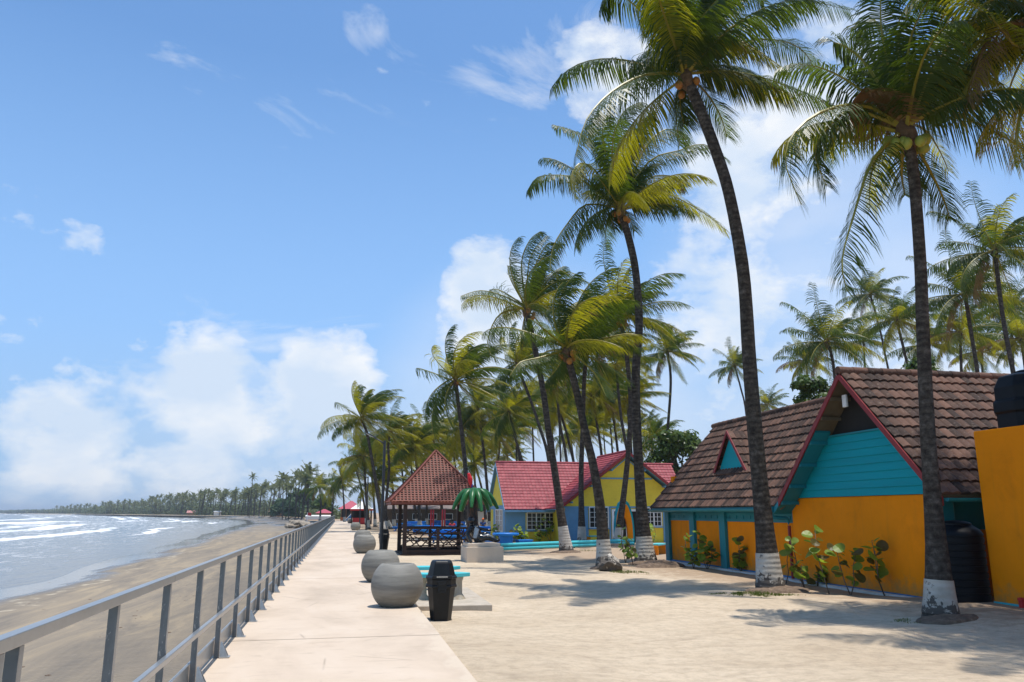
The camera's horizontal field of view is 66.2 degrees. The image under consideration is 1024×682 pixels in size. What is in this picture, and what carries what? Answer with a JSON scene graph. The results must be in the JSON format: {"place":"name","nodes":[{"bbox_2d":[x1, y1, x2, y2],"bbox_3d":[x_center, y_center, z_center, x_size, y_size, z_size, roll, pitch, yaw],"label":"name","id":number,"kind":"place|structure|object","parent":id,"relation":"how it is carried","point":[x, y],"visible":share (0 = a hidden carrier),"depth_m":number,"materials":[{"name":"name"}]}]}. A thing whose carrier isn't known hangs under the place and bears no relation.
{"place":"outdoors","nodes":[
{"label":"outdoors","id":0,"kind":"place"},
{"bbox_2d":[0,514,245,588],"bbox_3d":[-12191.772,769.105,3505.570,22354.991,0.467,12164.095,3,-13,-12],"label":"sea","id":1,"kind":"structure","parent":0,"point":[36,548],"depth_m":102.97,"materials":[{"name":"liquid"}]},
{"bbox_2d":[0,513,316,681],"bbox_3d":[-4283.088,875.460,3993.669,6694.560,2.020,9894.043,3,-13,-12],"label":"beach","id":2,"kind":"structure","parent":0,"point":[73,652],"depth_m":26.55,"materials":[{"name":"sand"}]},
{"bbox_2d":[313,470,354,515],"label":"coconut palm","id":3,"kind":"object","parent":2,"relation":"on","point":[328,492],"visible":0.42,"depth_m":167.18,"materials":[{"name":"green plant"}]},
{"bbox_2d":[39,513,378,521],"bbox_3d":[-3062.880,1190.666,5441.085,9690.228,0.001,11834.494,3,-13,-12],"label":"land","id":4,"kind":"structure","parent":0,"point":[377,515],"depth_m":501.64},
{"bbox_2d":[0,495,378,522],"bbox_3d":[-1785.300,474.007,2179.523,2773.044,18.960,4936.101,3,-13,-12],"label":"undergrowth","id":5,"kind":"object","parent":4,"relation":"on","point":[171,511],"visible":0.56,"depth_m":635.37,"materials":[{"name":"plant"}]},
{"bbox_2d":[269,497,285,516],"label":"spreading tree","id":6,"kind":"object","parent":4,"relation":"on","point":[275,509],"visible":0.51,"depth_m":348.70,"materials":[{"name":"green plant"}]},
{"bbox_2d":[280,488,316,516],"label":"spreading tree","id":7,"kind":"object","parent":4,"relation":"on","point":[286,508],"visible":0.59,"depth_m":307.85,"materials":[{"name":"green plant"}]},
{"bbox_2d":[297,464,332,520],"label":"coconut palm","id":8,"kind":"object","parent":4,"relation":"on","point":[319,479],"visible":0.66,"depth_m":181.24,"materials":[{"name":"green plant"}]},
{"bbox_2d":[311,495,336,513],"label":"spreading tree","id":9,"kind":"object","parent":4,"relation":"on","point":[316,504],"visible":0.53,"depth_m":231.69,"materials":[{"name":"green plant"}]},
{"bbox_2d":[195,521,476,681],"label":"promenade","id":10,"kind":"structure","parent":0,"point":[324,617],"depth_m":10.60,"materials":[{"name":"concrete"}]},
{"bbox_2d":[0,515,334,681],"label":"railing","id":11,"kind":"object","parent":10,"relation":"on","point":[12,643],"visible":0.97,"depth_m":7.63,"materials":[{"name":"metal"}]},
{"bbox_2d":[329,458,361,521],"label":"coconut palm","id":12,"kind":"object","parent":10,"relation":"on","point":[337,485],"visible":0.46,"depth_m":143.82,"materials":[{"name":"green plant"}]},
{"bbox_2d":[353,535,375,552],"bbox_3d":[-6.149,8.461,32.737,0.940,0.743,0.940,-4,-13,19],"label":"bowl planter","id":13,"kind":"object","parent":10,"relation":"on","point":[364,543],"visible":0.91,"depth_m":32.39,"materials":[{"name":"concrete"}]},
{"bbox_2d":[361,550,399,581],"bbox_3d":[-3.234,5.529,19.315,0.940,0.743,0.940,-1,-12,3],"label":"bowl planter","id":14,"kind":"object","parent":10,"relation":"on","point":[372,560],"visible":0.61,"depth_m":19.00,"materials":[{"name":"concrete"}]},
{"bbox_2d":[371,563,422,607],"bbox_3d":[-2.083,4.420,14.239,0.940,0.743,0.940,3,-13,-12],"label":"bowl planter","id":15,"kind":"object","parent":10,"relation":"on","point":[396,585],"visible":1,"depth_m":13.90,"materials":[{"name":"concrete"}]},
{"bbox_2d":[0,0,1023,512],"label":"sky","id":16,"kind":"structure","parent":0,"point":[219,219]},
{"bbox_2d":[359,522,1023,681],"bbox_3d":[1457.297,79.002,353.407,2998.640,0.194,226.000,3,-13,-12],"label":"sand ground","id":17,"kind":"structure","parent":0,"point":[561,617],"depth_m":12.23,"materials":[{"name":"sand"}]},
{"bbox_2d":[329,446,369,522],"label":"coconut palm","id":18,"kind":"object","parent":17,"relation":"on","point":[349,477],"visible":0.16,"depth_m":113.58,"materials":[{"name":"green plant"}]},
{"bbox_2d":[350,501,372,523],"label":"kiosk","id":19,"kind":"object","parent":17,"relation":"on","point":[356,515],"visible":0.7,"depth_m":121.59,"materials":[{"name":"white fabric"}]},
{"bbox_2d":[317,380,408,531],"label":"coconut palm","id":20,"kind":"object","parent":17,"relation":"on","point":[373,403],"visible":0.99,"depth_m":70.32,"materials":[{"name":"green plant"}]},
{"bbox_2d":[337,427,397,529],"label":"coconut palm","id":21,"kind":"object","parent":17,"relation":"on","point":[350,460],"visible":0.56,"depth_m":85.39,"materials":[{"name":"green plant"}]},
{"bbox_2d":[365,432,385,549],"bbox_3d":[-6.557,7.140,37.405,1.117,5.617,0.300,3,-13,-12],"label":"lamp post","id":22,"kind":"object","parent":17,"relation":"on","point":[382,502],"visible":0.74,"depth_m":37.39,"materials":[{"name":"grey metal"}]},
{"bbox_2d":[348,451,406,528],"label":"coconut palm","id":23,"kind":"object","parent":17,"relation":"on","point":[371,490],"visible":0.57,"depth_m":86.09,"materials":[{"name":"green plant"}]},
{"bbox_2d":[366,425,420,526],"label":"coconut palm","id":24,"kind":"object","parent":17,"relation":"on","point":[393,508],"visible":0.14,"depth_m":93.49,"materials":[{"name":"green plant"}]},
{"bbox_2d":[361,396,426,527],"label":"coconut palm","id":25,"kind":"object","parent":17,"relation":"on","point":[398,428],"visible":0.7,"depth_m":78.66,"materials":[{"name":"green plant"}]},
{"bbox_2d":[374,415,455,524],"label":"coconut palm","id":26,"kind":"object","parent":17,"relation":"on","point":[427,436],"visible":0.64,"depth_m":80.82,"materials":[{"name":"green plant"}]},
{"bbox_2d":[384,501,464,525],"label":"long shed","id":27,"kind":"structure","parent":17,"relation":"on","point":[451,513],"depth_m":109.43,"materials":[{"name":"white paint"}]},
{"bbox_2d":[385,450,483,555],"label":"pavilion","id":28,"kind":"structure","parent":17,"relation":"on","point":[436,479],"depth_m":35.20,"materials":[{"name":"ceramic"}]},
{"bbox_2d":[403,401,467,525],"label":"coconut palm","id":29,"kind":"object","parent":17,"relation":"on","point":[441,439],"visible":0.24,"depth_m":87.52,"materials":[{"name":"green plant"}]},
{"bbox_2d":[426,560,456,620],"bbox_3d":[-1.211,4.286,13.421,0.530,1.045,0.525,1,-12,-6],"label":"litter bin","id":30,"kind":"object","parent":17,"relation":"on","point":[441,577],"visible":0.95,"depth_m":13.24,"materials":[{"name":"black plastic"}]},
{"bbox_2d":[415,587,491,610],"bbox_3d":[-1.374,5.421,16.288,1.470,0.260,3.530,3,-13,-12],"label":"concrete pad","id":31,"kind":"object","parent":17,"relation":"on","point":[473,601],"visible":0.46,"depth_m":14.93,"materials":[{"name":"concrete"}]},
{"bbox_2d":[418,572,469,600],"bbox_3d":[-1.497,4.909,15.733,1.316,0.505,0.546,3,-13,-12],"label":"curved bench","id":32,"kind":"object","parent":31,"relation":"on","point":[458,595],"visible":0.37,"depth_m":15.66,"materials":[{"name":"teal paint"}]},
{"bbox_2d":[423,397,496,522],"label":"coconut palm","id":33,"kind":"object","parent":17,"relation":"on","point":[466,424],"visible":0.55,"depth_m":77.92,"materials":[{"name":"green plant"}]},
{"bbox_2d":[416,324,516,538],"bbox_3d":[-3.044,6.390,55.488,7.300,15.102,8.402,3,-13,-12],"label":"coconut palm","id":34,"kind":"object","parent":17,"relation":"on","point":[465,363],"visible":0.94,"depth_m":55.45,"materials":[{"name":"green plant"}]},
{"bbox_2d":[438,377,510,525],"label":"coconut palm","id":35,"kind":"object","parent":17,"relation":"on","point":[468,409],"visible":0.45,"depth_m":76.51,"materials":[{"name":"green plant"}]},
{"bbox_2d":[452,441,497,522],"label":"coconut palm","id":36,"kind":"object","parent":17,"relation":"on","point":[477,459],"visible":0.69,"depth_m":91.81,"materials":[{"name":"green plant"}]},
{"bbox_2d":[452,487,498,541],"bbox_3d":[-1.482,7.064,30.321,1.756,2.781,1.747,-10,-16,37],"label":"palm sculpture","id":37,"kind":"object","parent":17,"relation":"on","point":[474,497],"visible":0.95,"depth_m":30.23,"materials":[{"name":"green paint"}]},
{"bbox_2d":[449,416,503,486],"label":"coconut palm","id":38,"kind":"object","parent":17,"relation":"on","point":[477,434],"visible":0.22,"depth_m":97.52,"materials":[{"name":"green plant"}]},
{"bbox_2d":[461,542,503,562],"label":"statue plinth","id":39,"kind":"structure","parent":17,"relation":"on","point":[476,552],"depth_m":29.08,"materials":[{"name":"beige paint"}]},
{"bbox_2d":[466,517,499,542],"bbox_3d":[-1.165,7.171,29.825,1.329,0.959,0.689,5,-13,-20],"label":"statue","id":40,"kind":"object","parent":39,"relation":"on","point":[473,530],"visible":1,"depth_m":29.60,"materials":[{"name":"silver metal"}]},
{"bbox_2d":[467,416,531,463],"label":"coconut palm","id":41,"kind":"object","parent":17,"relation":"on","point":[499,441],"visible":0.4,"depth_m":84.85,"materials":[{"name":"green plant"}]},
{"bbox_2d":[470,382,542,460],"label":"coconut palm","id":42,"kind":"object","parent":17,"relation":"on","point":[494,413],"visible":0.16,"depth_m":76.59,"materials":[{"name":"green plant"}]},
{"bbox_2d":[491,439,530,468],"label":"coconut palm","id":43,"kind":"object","parent":17,"relation":"on","point":[505,458],"visible":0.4,"depth_m":133.77,"materials":[{"name":"green plant"}]},
{"bbox_2d":[474,383,551,460],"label":"coconut palm","id":44,"kind":"object","parent":17,"relation":"on","point":[518,406],"visible":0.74,"depth_m":67.15,"materials":[{"name":"green plant"}]},
{"bbox_2d":[491,411,543,460],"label":"coconut palm","id":45,"kind":"object","parent":17,"relation":"on","point":[527,432],"visible":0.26,"depth_m":99.11,"materials":[{"name":"green plant"}]},
{"bbox_2d":[487,321,561,461],"bbox_3d":[1.317,7.025,63.639,6.351,17.340,7.229,3,-13,-12],"label":"coconut palm","id":46,"kind":"object","parent":17,"relation":"on","point":[517,356],"visible":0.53,"depth_m":63.99,"materials":[{"name":"green plant"}]},
{"bbox_2d":[460,231,590,550],"bbox_3d":[0.608,2.031,37.625,6.787,15.994,6.159,3,-13,-12],"label":"coconut palm","id":47,"kind":"object","parent":17,"relation":"on","point":[538,290],"visible":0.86,"depth_m":37.70,"materials":[{"name":"green plant"}]},
{"bbox_2d":[534,400,577,461],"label":"coconut palm","id":48,"kind":"object","parent":17,"relation":"on","point":[555,422],"visible":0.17,"depth_m":94.22,"materials":[{"name":"green plant"}]},
{"bbox_2d":[514,358,599,461],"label":"coconut palm","id":49,"kind":"object","parent":17,"relation":"on","point":[550,398],"visible":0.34,"depth_m":70.50,"materials":[{"name":"green plant"}]},
{"bbox_2d":[533,378,590,461],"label":"coconut palm","id":50,"kind":"object","parent":17,"relation":"on","point":[553,413],"visible":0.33,"depth_m":80.64,"materials":[{"name":"green plant"}]},
{"bbox_2d":[500,539,633,549],"bbox_3d":[3.078,10.575,40.720,10.124,0.420,0.287,11,-17,-42],"label":"border rail","id":51,"kind":"object","parent":17,"relation":"on","point":[542,545],"visible":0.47,"depth_m":39.37,"materials":[{"name":"teal paint"}]},
{"bbox_2d":[482,268,656,565],"bbox_3d":[2.089,2.581,26.196,5.784,10.040,5.790,3,-13,-12],"label":"coconut palm","id":52,"kind":"object","parent":17,"relation":"on","point":[580,319],"visible":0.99,"depth_m":26.36,"materials":[{"name":"green plant"}]},
{"bbox_2d":[547,418,598,460],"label":"coconut palm","id":53,"kind":"object","parent":17,"relation":"on","point":[557,437],"visible":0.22,"depth_m":119.26,"materials":[{"name":"green plant"}]},
{"bbox_2d":[486,450,675,542],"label":"yellow house","id":54,"kind":"structure","parent":17,"relation":"on","point":[522,492],"depth_m":49.90,"materials":[{"name":"paint"}]},
{"bbox_2d":[526,512,553,530],"bbox_3d":[1.849,11.541,50.118,1.946,1.165,0.126,3,-13,-12],"label":"window","id":55,"kind":"structure","parent":54,"relation":"in","point":[532,517],"depth_m":50.14,"materials":[{"name":"white paint"}]},
{"bbox_2d":[589,506,609,528],"bbox_3d":[5.315,10.787,47.894,1.341,1.355,0.126,3,-13,-12],"label":"window","id":56,"kind":"structure","parent":54,"relation":"in","point":[592,513],"depth_m":47.88,"materials":[{"name":"white paint"}]},
{"bbox_2d":[611,509,635,542],"bbox_3d":[7.077,11.343,48.171,1.968,2.000,0.080,3,-13,-12],"label":"door","id":57,"kind":"structure","parent":54,"relation":"in","point":[612,510],"depth_m":48.16,"materials":[{"name":"white paint"}]},
{"bbox_2d":[647,507,662,527],"bbox_3d":[8.799,10.932,48.616,1.128,1.228,0.126,3,-13,-12],"label":"window","id":58,"kind":"structure","parent":54,"relation":"in","point":[655,518],"depth_m":48.65,"materials":[{"name":"white paint"}]},
{"bbox_2d":[554,364,627,454],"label":"coconut palm","id":59,"kind":"object","parent":17,"relation":"on","point":[597,397],"visible":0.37,"depth_m":73.08,"materials":[{"name":"green plant"}]},
{"bbox_2d":[558,408,624,461],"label":"coconut palm","id":60,"kind":"object","parent":17,"relation":"on","point":[591,428],"visible":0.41,"depth_m":89.09,"materials":[{"name":"green plant"}]},
{"bbox_2d":[537,291,659,540],"bbox_3d":[5.525,4.522,48.045,6.298,15.573,7.253,7,-14,-30],"label":"coconut palm","id":61,"kind":"object","parent":17,"relation":"on","point":[581,534],"visible":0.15,"depth_m":46.92,"materials":[{"name":"green plant"}]},
{"bbox_2d":[596,553,622,571],"bbox_3d":[3.051,7.021,24.499,0.904,0.727,0.612,27,-19,-28],"label":"white rock","id":62,"kind":"object","parent":17,"relation":"on","point":[609,562],"visible":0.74,"depth_m":24.30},
{"bbox_2d":[576,394,649,452],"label":"coconut palm","id":63,"kind":"object","parent":17,"relation":"on","point":[610,421],"visible":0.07,"depth_m":97.25,"materials":[{"name":"green plant"}]},
{"bbox_2d":[548,239,693,542],"bbox_3d":[6.746,2.642,45.647,8.427,18.224,8.224,3,-13,-12],"label":"coconut palm","id":64,"kind":"object","parent":17,"relation":"on","point":[652,324],"visible":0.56,"depth_m":45.48,"materials":[{"name":"green plant"}]},
{"bbox_2d":[578,331,666,449],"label":"coconut palm","id":65,"kind":"object","parent":17,"relation":"on","point":[616,364],"visible":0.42,"depth_m":67.87,"materials":[{"name":"green plant"}]},
{"bbox_2d":[613,501,634,544],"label":"surfboard arch","id":66,"kind":"structure","parent":17,"relation":"on","point":[628,517],"depth_m":44.41,"materials":[{"name":"orange paint"}]},
{"bbox_2d":[622,536,637,563],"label":"sea grape sapling","id":67,"kind":"object","parent":17,"relation":"on","point":[632,553],"visible":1,"depth_m":27.85,"materials":[{"name":"green plant"}]},
{"bbox_2d":[593,366,671,453],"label":"coconut palm","id":68,"kind":"object","parent":17,"relation":"on","point":[643,394],"visible":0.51,"depth_m":74.08,"materials":[{"name":"green plant"}]},
{"bbox_2d":[617,409,682,462],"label":"coconut palm","id":69,"kind":"object","parent":17,"relation":"on","point":[656,426],"visible":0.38,"depth_m":92.97,"materials":[{"name":"green plant"}]},
{"bbox_2d":[642,427,701,473],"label":"almond tree","id":70,"kind":"object","parent":17,"relation":"on","point":[672,446],"visible":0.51,"depth_m":69.22,"materials":[{"name":"green plant"}]},
{"bbox_2d":[643,313,703,430],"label":"coconut palm","id":71,"kind":"object","parent":17,"relation":"on","point":[666,347],"visible":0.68,"depth_m":78.06,"materials":[{"name":"green plant"}]},
{"bbox_2d":[680,533,700,568],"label":"sea grape sapling","id":72,"kind":"object","parent":17,"relation":"on","point":[688,556],"visible":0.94,"depth_m":25.80,"materials":[{"name":"green plant"}]},
{"bbox_2d":[550,0,856,587],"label":"coconut palm","id":73,"kind":"object","parent":17,"relation":"on","point":[697,39],"visible":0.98,"depth_m":20.64,"materials":[{"name":"green plant"}]},
{"bbox_2d":[692,529,719,568],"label":"sea grape sapling","id":74,"kind":"object","parent":17,"relation":"on","point":[701,557],"visible":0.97,"depth_m":25.43,"materials":[{"name":"green plant"}]},
{"bbox_2d":[709,336,762,415],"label":"coconut palm","id":75,"kind":"object","parent":17,"relation":"on","point":[735,360],"visible":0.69,"depth_m":108.23,"materials":[{"name":"green plant"}]},
{"bbox_2d":[731,536,747,570],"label":"sea grape sapling","id":76,"kind":"object","parent":17,"relation":"on","point":[739,561],"visible":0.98,"depth_m":23.85,"materials":[{"name":"green plant"}]},
{"bbox_2d":[550,543,978,624],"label":"dirt patch","id":77,"kind":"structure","parent":17,"relation":"on","point":[945,619],"depth_m":18.06,"materials":[{"name":"brown soil"}]},
{"bbox_2d":[526,102,730,561],"bbox_3d":[5.109,-0.922,30.459,7.233,18.704,7.414,11,-17,-42],"label":"coconut palm","id":78,"kind":"object","parent":77,"relation":"on","point":[654,198],"visible":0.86,"depth_m":31.04,"materials":[{"name":"green plant"}]},
{"bbox_2d":[743,383,788,411],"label":"coconut palm","id":79,"kind":"object","parent":17,"relation":"on","point":[768,403],"visible":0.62,"depth_m":137.65,"materials":[{"name":"green plant"}]},
{"bbox_2d":[579,549,991,623],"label":"grass","id":80,"kind":"structure","parent":17,"relation":"on","point":[750,593],"depth_m":17.65,"materials":[{"name":"plant"}]},
{"bbox_2d":[779,543,797,583],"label":"sea grape sapling","id":81,"kind":"object","parent":17,"relation":"on","point":[787,551],"visible":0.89,"depth_m":20.51,"materials":[{"name":"green plant"}]},
{"bbox_2d":[785,536,809,587],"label":"sea grape sapling","id":82,"kind":"object","parent":17,"relation":"on","point":[796,574],"visible":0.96,"depth_m":19.09,"materials":[{"name":"green plant"}]},
{"bbox_2d":[774,332,841,380],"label":"coconut palm","id":83,"kind":"object","parent":17,"relation":"on","point":[796,363],"visible":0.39,"depth_m":101.68,"materials":[{"name":"green plant"}]},
{"bbox_2d":[789,374,830,403],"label":"almond tree","id":84,"kind":"object","parent":17,"relation":"on","point":[808,387],"visible":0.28,"depth_m":40.34,"materials":[{"name":"green plant"}]},
{"bbox_2d":[801,525,829,593],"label":"sea grape sapling","id":85,"kind":"object","parent":17,"relation":"on","point":[813,551],"visible":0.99,"depth_m":18.05,"materials":[{"name":"green plant"}]},
{"bbox_2d":[806,565,828,585],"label":"sea grape sapling","id":86,"kind":"object","parent":17,"relation":"on","point":[812,581],"visible":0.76,"depth_m":19.77,"materials":[{"name":"green plant"}]},
{"bbox_2d":[648,366,1007,596],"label":"tiled building","id":87,"kind":"structure","parent":17,"relation":"on","point":[843,461],"depth_m":19.15,"materials":[{"name":"orange paint"}]},
{"bbox_2d":[773,282,887,386],"bbox_3d":[26.213,5.231,63.281,8.066,20.694,8.516,12,-17,-43],"label":"coconut palm","id":88,"kind":"object","parent":17,"relation":"on","point":[830,341],"visible":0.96,"depth_m":63.73,"materials":[{"name":"green plant"}]},
{"bbox_2d":[824,543,865,594],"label":"sea grape sapling","id":89,"kind":"object","parent":17,"relation":"on","point":[856,557],"visible":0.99,"depth_m":17.63,"materials":[{"name":"green plant"}]},
{"bbox_2d":[832,309,892,367],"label":"coconut palm","id":90,"kind":"object","parent":17,"relation":"on","point":[860,332],"visible":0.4,"depth_m":109.61,"materials":[{"name":"green plant"}]},
{"bbox_2d":[835,259,908,368],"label":"coconut palm","id":91,"kind":"object","parent":17,"relation":"on","point":[875,289],"visible":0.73,"depth_m":96.14,"materials":[{"name":"green plant"}]},
{"bbox_2d":[861,537,888,595],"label":"sea grape sapling","id":92,"kind":"object","parent":17,"relation":"on","point":[881,571],"visible":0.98,"depth_m":17.37,"materials":[{"name":"green plant"}]},
{"bbox_2d":[771,0,1023,616],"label":"coconut palm","id":93,"kind":"object","parent":17,"relation":"on","point":[899,96],"visible":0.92,"depth_m":15.11,"materials":[{"name":"green plant"}]},
{"bbox_2d":[860,286,937,366],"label":"coconut palm","id":94,"kind":"object","parent":17,"relation":"on","point":[893,312],"visible":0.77,"depth_m":72.84,"materials":[{"name":"green plant"}]},
{"bbox_2d":[900,356,939,370],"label":"almond tree","id":95,"kind":"object","parent":17,"relation":"on","point":[912,364],"visible":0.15,"depth_m":41.57,"materials":[{"name":"green plant"}]},
{"bbox_2d":[882,302,965,370],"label":"coconut palm","id":96,"kind":"object","parent":17,"relation":"on","point":[912,352],"visible":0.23,"depth_m":82.79,"materials":[{"name":"green plant"}]},
{"bbox_2d":[885,0,1023,180],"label":"coconut palm","id":97,"kind":"object","parent":17,"relation":"on","point":[1011,34],"visible":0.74,"depth_m":14.60,"materials":[{"name":"green plant"}]},
{"bbox_2d":[899,230,1023,371],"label":"coconut palm","id":98,"kind":"object","parent":17,"relation":"on","point":[953,302],"visible":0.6,"depth_m":56.84,"materials":[{"name":"green plant"}]},
{"bbox_2d":[945,520,991,602],"bbox_3d":[8.822,4.427,15.462,1.240,1.750,1.240,3,-13,-12],"label":"water tank","id":99,"kind":"object","parent":17,"relation":"on","point":[967,553],"visible":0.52,"depth_m":15.07,"materials":[{"name":"black plastic"}]},
{"bbox_2d":[930,296,1017,371],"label":"coconut palm","id":100,"kind":"object","parent":17,"relation":"on","point":[951,344],"visible":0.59,"depth_m":69.02,"materials":[{"name":"green plant"}]},
{"bbox_2d":[926,181,1023,373],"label":"coconut palm","id":101,"kind":"object","parent":17,"relation":"on","point":[997,238],"visible":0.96,"depth_m":52.04,"materials":[{"name":"green plant"}]},
{"bbox_2d":[948,317,1020,372],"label":"coconut palm","id":102,"kind":"object","parent":17,"relation":"on","point":[978,347],"visible":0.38,"depth_m":89.45,"materials":[{"name":"green plant"}]},
{"bbox_2d":[964,275,1023,364],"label":"coconut palm","id":103,"kind":"object","parent":17,"relation":"on","point":[1017,311],"visible":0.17,"depth_m":80.50,"materials":[{"name":"green plant"}]},
{"bbox_2d":[973,425,1023,607],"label":"storeroom","id":104,"kind":"structure","parent":17,"relation":"on","point":[1000,456],"depth_m":14.73,"materials":[{"name":"orange paint"}]},
{"bbox_2d":[993,369,1023,427],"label":"water tank","id":105,"kind":"object","parent":104,"relation":"on","point":[1008,405],"visible":0.9,"depth_m":15.01,"materials":[{"name":"black plastic"}]},
{"bbox_2d":[977,307,1023,367],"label":"coconut palm","id":106,"kind":"object","parent":17,"relation":"on","point":[1018,339],"visible":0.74,"depth_m":70.57,"materials":[{"name":"green plant"}]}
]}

